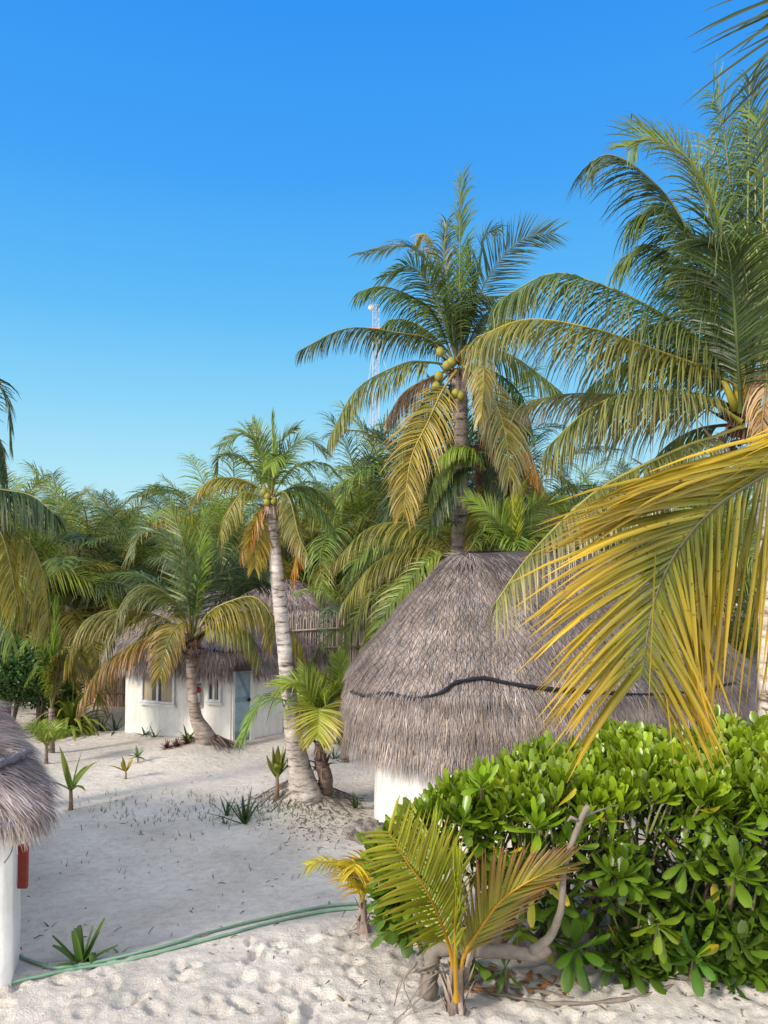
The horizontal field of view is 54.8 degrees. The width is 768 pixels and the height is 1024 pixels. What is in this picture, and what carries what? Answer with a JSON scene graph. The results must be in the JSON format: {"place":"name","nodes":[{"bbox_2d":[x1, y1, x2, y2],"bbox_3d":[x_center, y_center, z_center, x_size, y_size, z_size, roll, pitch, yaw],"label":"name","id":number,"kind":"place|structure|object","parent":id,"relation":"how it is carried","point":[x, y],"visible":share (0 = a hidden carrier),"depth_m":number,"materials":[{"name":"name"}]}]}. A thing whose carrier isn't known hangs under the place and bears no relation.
{"place":"outdoors","nodes":[
{"label":"outdoors","id":0,"kind":"place"},
{"bbox_2d":[0,554,767,1023],"bbox_3d":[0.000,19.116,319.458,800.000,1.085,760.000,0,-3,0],"label":"ground","id":1,"kind":"structure","parent":0,"point":[282,972],"depth_m":8.21,"materials":[{"name":"beige sand"}]},
{"bbox_2d":[0,691,32,704],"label":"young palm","id":2,"kind":"object","parent":1,"relation":"on","point":[4,697],"visible":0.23,"depth_m":18.67,"materials":[{"name":"green plant"}]},
{"bbox_2d":[0,379,67,662],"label":"palm tree","id":3,"kind":"object","parent":1,"relation":"on","point":[40,509],"visible":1,"depth_m":11.84,"materials":[{"name":"green plant"}]},
{"bbox_2d":[0,700,71,987],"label":"thatched hut","id":4,"kind":"object","parent":1,"relation":"on","point":[27,800],"visible":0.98,"depth_m":6.67,"materials":[{"name":"grey plant"}]},
{"bbox_2d":[4,826,28,862],"bbox_3d":[-3.159,2.850,6.375,0.198,0.322,0.159,0,-3,0],"label":"junction box","id":5,"kind":"object","parent":4,"relation":"attached to","point":[18,843],"visible":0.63,"depth_m":6.31,"materials":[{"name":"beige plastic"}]},
{"bbox_2d":[17,840,28,888],"bbox_3d":[-3.483,3.248,7.157,0.092,0.754,0.040,0,-3,0],"label":"shutter","id":6,"kind":"object","parent":4,"relation":"attached to","point":[23,869],"visible":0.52,"depth_m":7.13,"materials":[{"name":"red wood"}]},
{"bbox_2d":[20,701,58,723],"bbox_3d":[-9.019,5.465,20.250,1.990,1.552,1.841,0,-3,0],"label":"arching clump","id":7,"kind":"object","parent":1,"relation":"on","point":[46,709],"visible":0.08,"depth_m":20.07,"materials":[{"name":"green plant"}]},
{"bbox_2d":[0,635,84,721],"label":"shrub","id":8,"kind":"object","parent":1,"relation":"on","point":[14,673],"visible":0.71,"depth_m":18.62,"materials":[{"name":"green plant"}]},
{"bbox_2d":[21,717,84,763],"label":"young palm","id":9,"kind":"object","parent":1,"relation":"on","point":[44,732],"visible":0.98,"depth_m":15.84,"materials":[{"name":"green plant"}]},
{"bbox_2d":[15,594,103,752],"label":"palm tree","id":10,"kind":"object","parent":1,"relation":"on","point":[53,671],"visible":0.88,"depth_m":17.00,"materials":[{"name":"green plant"}]},
{"bbox_2d":[1,498,128,702],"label":"palm tree","id":11,"kind":"object","parent":1,"relation":"on","point":[103,565],"visible":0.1,"depth_m":22.66,"materials":[{"name":"green plant"}]},
{"bbox_2d":[0,472,130,643],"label":"palm tree","id":12,"kind":"object","parent":1,"relation":"on","point":[53,542],"visible":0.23,"depth_m":21.55,"materials":[{"name":"green plant"}]},
{"bbox_2d":[27,689,110,740],"bbox_3d":[-8.106,5.528,19.103,2.450,1.997,2.326,-1,-3,26],"label":"arching clump","id":13,"kind":"object","parent":1,"relation":"on","point":[69,709],"visible":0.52,"depth_m":19.05,"materials":[{"name":"green plant"}]},
{"bbox_2d":[51,746,97,810],"bbox_3d":[-5.268,4.575,12.761,0.954,1.058,0.982,-1,-3,12],"label":"coconut sprout","id":14,"kind":"object","parent":1,"relation":"on","point":[71,785],"visible":0.88,"depth_m":12.62,"materials":[{"name":"green plant"}]},
{"bbox_2d":[1,489,149,692],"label":"palm tree","id":15,"kind":"object","parent":1,"relation":"on","point":[70,548],"visible":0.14,"depth_m":23.33,"materials":[{"name":"green plant"}]},
{"bbox_2d":[0,512,158,716],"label":"palm tree","id":16,"kind":"object","parent":1,"relation":"on","point":[58,560],"visible":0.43,"depth_m":21.53,"materials":[{"name":"green plant"}]},
{"bbox_2d":[52,918,117,968],"bbox_3d":[-2.974,4.131,7.040,0.678,0.447,0.552,-1,-3,22],"label":"strap leaf plant","id":17,"kind":"object","parent":1,"relation":"on","point":[81,954],"visible":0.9,"depth_m":7.08,"materials":[{"name":"green plant"}]},
{"bbox_2d":[34,550,144,673],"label":"palm tree","id":18,"kind":"object","parent":1,"relation":"on","point":[88,614],"visible":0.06,"depth_m":23.11,"materials":[{"name":"green plant"}]},
{"bbox_2d":[18,459,169,620],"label":"palm tree","id":19,"kind":"object","parent":1,"relation":"on","point":[64,501],"visible":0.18,"depth_m":26.60,"materials":[{"name":"green plant"}]},
{"bbox_2d":[71,633,125,706],"bbox_3d":[-8.456,4.832,22.314,2.153,2.510,0.204,0,-3,0],"label":"reed fence","id":20,"kind":"object","parent":1,"relation":"on","point":[120,690],"visible":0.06,"depth_m":22.25,"materials":[{"name":"brown wood"}]},
{"bbox_2d":[18,482,191,690],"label":"palm tree","id":21,"kind":"object","parent":1,"relation":"on","point":[83,538],"visible":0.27,"depth_m":23.09,"materials":[{"name":"green plant"}]},
{"bbox_2d":[93,710,118,730],"bbox_3d":[-7.390,5.478,19.319,1.119,0.507,0.936,0,-3,0],"label":"spider lily","id":22,"kind":"object","parent":1,"relation":"on","point":[100,727],"visible":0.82,"depth_m":19.36,"materials":[{"name":"green plant"}]},
{"bbox_2d":[101,714,124,735],"bbox_3d":[-7.021,5.469,19.339,0.947,0.551,0.987,2,-4,-42],"label":"spider lily","id":23,"kind":"object","parent":1,"relation":"on","point":[115,727],"visible":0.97,"depth_m":19.34,"materials":[{"name":"green plant"}]},
{"bbox_2d":[60,489,170,628],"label":"palm tree","id":24,"kind":"object","parent":1,"relation":"on","point":[116,500],"visible":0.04,"depth_m":28.36,"materials":[{"name":"green plant"}]},
{"bbox_2d":[109,757,133,778],"bbox_3d":[-5.163,5.066,14.620,0.524,0.476,0.239,2,-4,-42],"label":"coconut sprout","id":25,"kind":"object","parent":1,"relation":"on","point":[124,767],"visible":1,"depth_m":14.65,"materials":[{"name":"yellow plant"}]},
{"bbox_2d":[50,509,210,685],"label":"palm tree","id":26,"kind":"object","parent":1,"relation":"on","point":[151,544],"visible":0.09,"depth_m":24.41,"materials":[{"name":"green plant"}]},
{"bbox_2d":[129,746,145,762],"bbox_3d":[-5.309,5.216,15.877,0.406,0.388,0.515,2,-3,-35],"label":"coconut sprout","id":27,"kind":"object","parent":1,"relation":"on","point":[137,754],"visible":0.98,"depth_m":15.88,"materials":[{"name":"green plant"}]},
{"bbox_2d":[135,724,149,736],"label":"spider lily","id":28,"kind":"object","parent":1,"relation":"on","point":[144,733],"visible":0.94,"depth_m":18.90,"materials":[{"name":"green plant"}]},
{"bbox_2d":[60,499,238,667],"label":"palm tree","id":29,"kind":"object","parent":1,"relation":"on","point":[156,568],"visible":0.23,"depth_m":23.38,"materials":[{"name":"green plant"}]},
{"bbox_2d":[145,726,162,736],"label":"spider lily","id":30,"kind":"object","parent":1,"relation":"on","point":[153,733],"visible":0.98,"depth_m":18.68,"materials":[{"name":"green plant"}]},
{"bbox_2d":[160,739,173,749],"bbox_3d":[-4.909,5.270,16.774,0.395,0.284,0.392,0,-3,0],"label":"bromeliad","id":31,"kind":"object","parent":1,"relation":"on","point":[166,745],"visible":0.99,"depth_m":16.76,"materials":[{"name":"red plant"}]},
{"bbox_2d":[168,737,181,749],"bbox_3d":[-4.717,5.257,16.796,0.368,0.307,0.397,0,-3,0],"label":"bromeliad","id":32,"kind":"object","parent":1,"relation":"on","point":[176,744],"visible":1,"depth_m":16.79,"materials":[{"name":"red plant"}]},
{"bbox_2d":[63,491,306,751],"bbox_3d":[-4.499,2.511,17.420,5.530,6.165,2.876,0,-3,0],"label":"palm tree","id":33,"kind":"object","parent":1,"relation":"on","point":[204,732],"visible":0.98,"depth_m":16.94,"materials":[{"name":"green plant"}]},
{"bbox_2d":[178,724,194,741],"bbox_3d":[-4.534,5.186,17.163,0.542,0.478,0.656,1,-3,-29],"label":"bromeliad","id":34,"kind":"object","parent":1,"relation":"on","point":[187,735],"visible":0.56,"depth_m":17.16,"materials":[{"name":"green plant"}]},
{"bbox_2d":[182,736,193,744],"bbox_3d":[-4.508,5.207,16.947,0.381,0.210,0.308,2,-3,-30],"label":"bromeliad","id":35,"kind":"object","parent":1,"relation":"on","point":[186,740],"visible":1,"depth_m":16.93,"materials":[{"name":"red plant"}]},
{"bbox_2d":[142,491,243,603],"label":"palm tree","id":36,"kind":"object","parent":1,"relation":"on","point":[163,497],"visible":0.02,"depth_m":28.86,"materials":[{"name":"green plant"}]},
{"bbox_2d":[99,590,297,739],"bbox_3d":[-4.979,4.193,20.454,5.409,4.114,5.454,0,-3,0],"label":"thatched hut","id":37,"kind":"object","parent":1,"relation":"on","point":[231,687],"visible":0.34,"depth_m":18.54,"materials":[{"name":"white paint"}]},
{"bbox_2d":[138,672,176,707],"bbox_3d":[-5.763,4.471,18.855,1.105,0.909,0.120,-1,-3,20],"label":"window","id":38,"kind":"structure","parent":37,"relation":"in","point":[159,696],"depth_m":18.84,"materials":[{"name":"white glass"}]},
{"bbox_2d":[197,683,200,704],"bbox_3d":[-4.657,4.535,18.374,0.176,0.557,0.201,-2,-4,43],"label":"fire extinguisher","id":39,"kind":"object","parent":37,"relation":"attached to","point":[198,691],"visible":0.2,"depth_m":18.34,"materials":[{"name":"red paint"}]},
{"bbox_2d":[204,677,222,705],"bbox_3d":[-4.198,4.400,18.276,0.481,0.685,0.120,-1,-3,20],"label":"window","id":40,"kind":"structure","parent":37,"relation":"in","point":[213,694],"depth_m":18.27,"materials":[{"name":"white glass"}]},
{"bbox_2d":[232,671,254,739],"bbox_3d":[-3.472,4.652,18.325,0.588,1.999,0.129,2,-3,-39],"label":"door","id":41,"kind":"structure","parent":37,"relation":"in","point":[243,689],"depth_m":18.30,"materials":[{"name":"blue paint"}]},
{"bbox_2d":[65,771,348,878],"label":"grass","id":42,"kind":"structure","parent":1,"relation":"on","point":[269,797],"depth_m":12.10,"materials":[{"name":"green plant"}]},
{"bbox_2d":[120,442,310,606],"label":"palm tree","id":43,"kind":"object","parent":1,"relation":"on","point":[214,526],"visible":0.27,"depth_m":25.63,"materials":[{"name":"green plant"}]},
{"bbox_2d":[208,795,237,819],"bbox_3d":[-2.548,4.811,12.070,0.587,0.366,0.629,-2,-3,30],"label":"spider lily","id":44,"kind":"object","parent":1,"relation":"on","point":[226,811],"visible":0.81,"depth_m":12.14,"materials":[{"name":"green plant"}]},
{"bbox_2d":[203,787,263,826],"bbox_3d":[-2.269,4.641,11.805,0.900,0.649,0.902,-1,-3,14],"label":"spider lily","id":45,"kind":"object","parent":1,"relation":"on","point":[243,815],"visible":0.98,"depth_m":11.67,"materials":[{"name":"green plant"}]},
{"bbox_2d":[11,907,462,983],"bbox_3d":[-1.504,4.367,7.641,4.753,0.191,0.754,1,-3,-18],"label":"hose","id":46,"kind":"object","parent":1,"relation":"on","point":[171,948],"visible":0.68,"depth_m":7.27,"materials":[{"name":"green plastic"}]},
{"bbox_2d":[162,496,311,596],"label":"palm tree","id":47,"kind":"object","parent":1,"relation":"on","point":[302,570],"visible":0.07,"depth_m":28.11,"materials":[{"name":"green plant"}]},
{"bbox_2d":[19,899,461,968],"bbox_3d":[-1.397,4.384,7.824,4.608,0.206,0.771,1,-3,-18],"label":"hose","id":48,"kind":"object","parent":1,"relation":"on","point":[23,957],"visible":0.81,"depth_m":7.41,"materials":[{"name":"green plastic"}]},
{"bbox_2d":[172,511,310,597],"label":"palm tree","id":49,"kind":"object","parent":1,"relation":"on","point":[265,573],"visible":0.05,"depth_m":28.09,"materials":[{"name":"green plant"}]},
{"bbox_2d":[187,407,344,805],"bbox_3d":[-1.814,1.516,12.868,2.722,6.742,2.031,2,-4,-41],"label":"palm tree","id":50,"kind":"object","parent":1,"relation":"on","point":[303,785],"visible":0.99,"depth_m":12.49,"materials":[{"name":"green plant"}]},
{"bbox_2d":[266,746,287,799],"bbox_3d":[-1.779,4.325,12.331,0.630,0.896,0.460,2,-3,-35],"label":"coconut sprout","id":51,"kind":"object","parent":1,"relation":"on","point":[276,765],"visible":0.96,"depth_m":12.24,"materials":[{"name":"green plant"}]},
{"bbox_2d":[233,656,346,796],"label":"young palm","id":52,"kind":"object","parent":1,"relation":"on","point":[318,710],"visible":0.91,"depth_m":12.18,"materials":[{"name":"green plant"}]},
{"bbox_2d":[236,470,348,589],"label":"palm tree","id":53,"kind":"object","parent":1,"relation":"on","point":[298,479],"visible":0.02,"depth_m":30.33,"materials":[{"name":"green plant"}]},
{"bbox_2d":[238,579,358,673],"bbox_3d":[-3.303,4.255,24.317,6.391,4.148,6.318,0,-3,0],"label":"thatched hut","id":54,"kind":"object","parent":1,"relation":"on","point":[307,604],"visible":0.11,"depth_m":22.93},
{"bbox_2d":[231,780,373,816],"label":"root litter","id":55,"kind":"object","parent":1,"relation":"on","point":[282,785],"visible":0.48,"depth_m":12.39,"materials":[{"name":"brown plant"}]},
{"bbox_2d":[266,511,341,587],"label":"palm tree","id":56,"kind":"object","parent":1,"relation":"on","point":[303,521],"visible":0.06,"depth_m":29.85,"materials":[{"name":"green plant"}]},
{"bbox_2d":[291,557,342,601],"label":"palm tree","id":57,"kind":"object","parent":1,"relation":"on","point":[316,575],"visible":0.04,"depth_m":28.76,"materials":[{"name":"green plant"}]},
{"bbox_2d":[280,501,369,602],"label":"palm tree","id":58,"kind":"object","parent":1,"relation":"on","point":[335,588],"visible":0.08,"depth_m":29.12,"materials":[{"name":"green plant"}]},
{"bbox_2d":[262,459,389,599],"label":"palm tree","id":59,"kind":"object","parent":1,"relation":"on","point":[322,490],"visible":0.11,"depth_m":29.90,"materials":[{"name":"green plant"}]},
{"bbox_2d":[288,609,370,711],"bbox_3d":[-1.681,4.484,21.823,2.737,3.160,0.191,1,-3,-22],"label":"reed fence","id":60,"kind":"object","parent":1,"relation":"on","point":[298,627],"visible":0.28,"depth_m":21.78,"materials":[{"name":"brown wood"}]},
{"bbox_2d":[310,646,351,762],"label":"palm tree","id":61,"kind":"object","parent":1,"relation":"on","point":[339,661],"visible":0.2,"depth_m":16.32,"materials":[{"name":"green plant"}]},
{"bbox_2d":[297,849,375,939],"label":"young palm","id":62,"kind":"object","parent":1,"relation":"on","point":[353,872],"visible":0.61,"depth_m":7.50,"materials":[{"name":"yellow plant"}]},
{"bbox_2d":[240,409,433,612],"bbox_3d":[-0.898,1.457,26.074,6.704,9.551,7.007,-2,-3,40],"label":"palm tree","id":63,"kind":"object","parent":1,"relation":"on","point":[339,530],"visible":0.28,"depth_m":25.05,"materials":[{"name":"green plant"}]},
{"bbox_2d":[326,746,349,761],"bbox_3d":[-1.082,5.369,16.503,0.660,0.426,0.620,-3,-4,45],"label":"spider lily","id":64,"kind":"object","parent":1,"relation":"on","point":[333,755],"visible":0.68,"depth_m":16.54,"materials":[{"name":"green plant"}]},
{"bbox_2d":[336,994,357,1007],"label":"strap leaf plant","id":65,"kind":"object","parent":1,"relation":"on","point":[341,998],"visible":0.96,"depth_m":6.42,"materials":[{"name":"green plant"}]},
{"bbox_2d":[345,790,363,808],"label":"spider lily","id":66,"kind":"object","parent":1,"relation":"on","point":[355,804],"visible":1,"depth_m":12.28,"materials":[{"name":"green plant"}]},
{"bbox_2d":[316,496,398,603],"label":"palm tree","id":67,"kind":"object","parent":1,"relation":"on","point":[343,550],"visible":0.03,"depth_m":26.38,"materials":[{"name":"green plant"}]},
{"bbox_2d":[291,526,433,668],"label":"palm tree","id":68,"kind":"object","parent":1,"relation":"on","point":[330,609],"visible":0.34,"depth_m":21.81,"materials":[{"name":"green plant"}]},
{"bbox_2d":[342,817,383,844],"bbox_3d":[-0.257,4.686,10.788,0.700,0.430,0.488,0,-3,0],"label":"rock","id":69,"kind":"object","parent":1,"relation":"on","point":[360,825],"visible":0.48,"depth_m":10.72,"materials":[{"name":"stone"}]},
{"bbox_2d":[0,451,757,665],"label":"palm grove","id":70,"kind":"object","parent":1,"relation":"on","point":[156,501],"visible":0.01,"depth_m":32.93,"materials":[{"name":"green plant"}]},
{"bbox_2d":[349,585,408,633],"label":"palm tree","id":71,"kind":"object","parent":1,"relation":"on","point":[396,601],"visible":0.01,"depth_m":24.76,"materials":[{"name":"green plant"}]},
{"bbox_2d":[357,304,403,476],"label":"radio mast","id":72,"kind":"object","parent":1,"relation":"on","point":[370,307],"visible":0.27,"depth_m":120.43,"materials":[{"name":"metal"}]},
{"bbox_2d":[304,400,473,595],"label":"palm tree","id":73,"kind":"object","parent":1,"relation":"on","point":[378,460],"visible":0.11,"depth_m":26.33,"materials":[{"name":"green plant"}]},
{"bbox_2d":[20,704,767,1021],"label":"twig litter","id":74,"kind":"object","parent":1,"relation":"on","point":[321,809],"visible":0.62,"depth_m":8.96,"materials":[{"name":"brown wood"}]},
{"bbox_2d":[316,397,473,586],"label":"palm tree","id":75,"kind":"object","parent":1,"relation":"on","point":[374,501],"visible":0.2,"depth_m":23.84,"materials":[{"name":"green plant"}]},
{"bbox_2d":[313,463,533,666],"bbox_3d":[1.059,2.336,21.583,6.456,7.331,7.064,0,-3,0],"label":"palm tree","id":76,"kind":"object","parent":1,"relation":"on","point":[348,641],"visible":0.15,"depth_m":20.78,"materials":[{"name":"green plant"}]},
{"bbox_2d":[334,504,528,657],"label":"palm tree","id":77,"kind":"object","parent":1,"relation":"on","point":[359,586],"visible":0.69,"depth_m":17.79,"materials":[{"name":"green plant"}]},
{"bbox_2d":[294,161,569,553],"bbox_3d":[1.347,-1.420,18.510,7.187,14.612,3.262,0,-3,0],"label":"palm tree","id":78,"kind":"object","parent":1,"relation":"on","point":[461,320],"visible":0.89,"depth_m":18.40,"materials":[{"name":"green plant"}]},
{"bbox_2d":[329,419,541,624],"bbox_3d":[1.263,1.437,23.995,6.408,9.398,6.765,2,-3,-34],"label":"palm tree","id":79,"kind":"object","parent":1,"relation":"on","point":[388,464],"visible":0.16,"depth_m":23.11,"materials":[{"name":"green plant"}]},
{"bbox_2d":[357,465,555,621],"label":"palm tree","id":80,"kind":"object","parent":1,"relation":"on","point":[442,552],"visible":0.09,"depth_m":18.39,"materials":[{"name":"green plant"}]},
{"bbox_2d":[357,794,589,1015],"bbox_3d":[0.767,3.356,5.963,1.811,2.266,1.286,0,-3,10],"label":"young palm","id":81,"kind":"object","parent":1,"relation":"on","point":[533,878],"visible":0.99,"depth_m":6.03,"materials":[{"name":"green plant"}]},
{"bbox_2d":[396,417,553,550],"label":"palm tree","id":82,"kind":"object","parent":1,"relation":"on","point":[485,476],"visible":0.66,"depth_m":18.17,"materials":[{"name":"green plant"}]},
{"bbox_2d":[372,364,578,559],"bbox_3d":[2.726,0.747,21.143,6.030,10.520,5.869,-2,-3,31],"label":"palm tree","id":83,"kind":"object","parent":1,"relation":"on","point":[471,434],"visible":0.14,"depth_m":20.29,"materials":[{"name":"green plant"}]},
{"bbox_2d":[456,479,575,550],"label":"palm tree","id":84,"kind":"object","parent":1,"relation":"on","point":[514,516],"visible":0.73,"depth_m":17.73,"materials":[{"name":"green plant"}]},
{"bbox_2d":[464,965,577,996],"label":"leaf litter","id":85,"kind":"object","parent":1,"relation":"on","point":[546,983],"visible":0.61,"depth_m":6.59,"materials":[{"name":"brown plant"}]},
{"bbox_2d":[446,400,627,553],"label":"palm tree","id":86,"kind":"object","parent":1,"relation":"on","point":[561,489],"visible":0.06,"depth_m":23.85,"materials":[{"name":"green plant"}]},
{"bbox_2d":[334,549,758,852],"bbox_3d":[2.953,3.057,13.050,7.595,4.820,6.780,0,-3,0],"label":"thatched hut","id":87,"kind":"object","parent":1,"relation":"on","point":[435,684],"visible":0.55,"depth_m":10.65,"materials":[{"name":"plant"}]},
{"bbox_2d":[354,704,767,1021],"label":"hedge","id":88,"kind":"object","parent":1,"relation":"on","point":[621,770],"visible":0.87,"depth_m":6.79,"materials":[{"name":"green plant"}]},
{"bbox_2d":[532,456,626,552],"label":"palm tree","id":89,"kind":"object","parent":1,"relation":"on","point":[580,479],"visible":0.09,"depth_m":27.55,"materials":[{"name":"green plant"}]},
{"bbox_2d":[522,479,640,550],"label":"palm tree","id":90,"kind":"object","parent":1,"relation":"on","point":[589,488],"visible":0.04,"depth_m":22.20,"materials":[{"name":"green plant"}]},
{"bbox_2d":[547,460,634,562],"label":"palm tree","id":91,"kind":"object","parent":1,"relation":"on","point":[579,471],"visible":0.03,"depth_m":30.37,"materials":[{"name":"green plant"}]},
{"bbox_2d":[457,49,767,852],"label":"palm tree","id":92,"kind":"object","parent":1,"relation":"on","point":[733,275],"visible":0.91,"depth_m":10.21,"materials":[{"name":"green plant"}]},
{"bbox_2d":[574,457,663,581],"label":"palm tree","id":93,"kind":"object","parent":1,"relation":"on","point":[620,466],"visible":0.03,"depth_m":29.17,"materials":[{"name":"green plant"}]},
{"bbox_2d":[508,0,767,781],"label":"palm tree","id":94,"kind":"object","parent":1,"relation":"on","point":[715,484],"visible":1,"depth_m":3.43,"materials":[{"name":"yellow plant"}]},
{"bbox_2d":[554,479,728,615],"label":"palm tree","id":95,"kind":"object","parent":1,"relation":"on","point":[616,544],"visible":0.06,"depth_m":23.65,"materials":[{"name":"green plant"}]},
{"bbox_2d":[600,446,749,606],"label":"palm tree","id":96,"kind":"object","parent":1,"relation":"on","point":[665,511],"visible":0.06,"depth_m":26.52,"materials":[{"name":"green plant"}]},
{"bbox_2d":[622,432,757,634],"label":"palm tree","id":97,"kind":"object","parent":1,"relation":"on","point":[722,532],"visible":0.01,"depth_m":26.40,"materials":[{"name":"green plant"}]},
{"bbox_2d":[638,489,757,655],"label":"palm tree","id":98,"kind":"object","parent":1,"relation":"on","point":[747,579],"visible":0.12,"depth_m":23.70,"materials":[{"name":"green plant"}]},
{"bbox_2d":[0,0,767,545],"label":"sky","id":99,"kind":"structure","parent":0,"point":[188,188],"materials":[{"name":"blue"}]}
]}

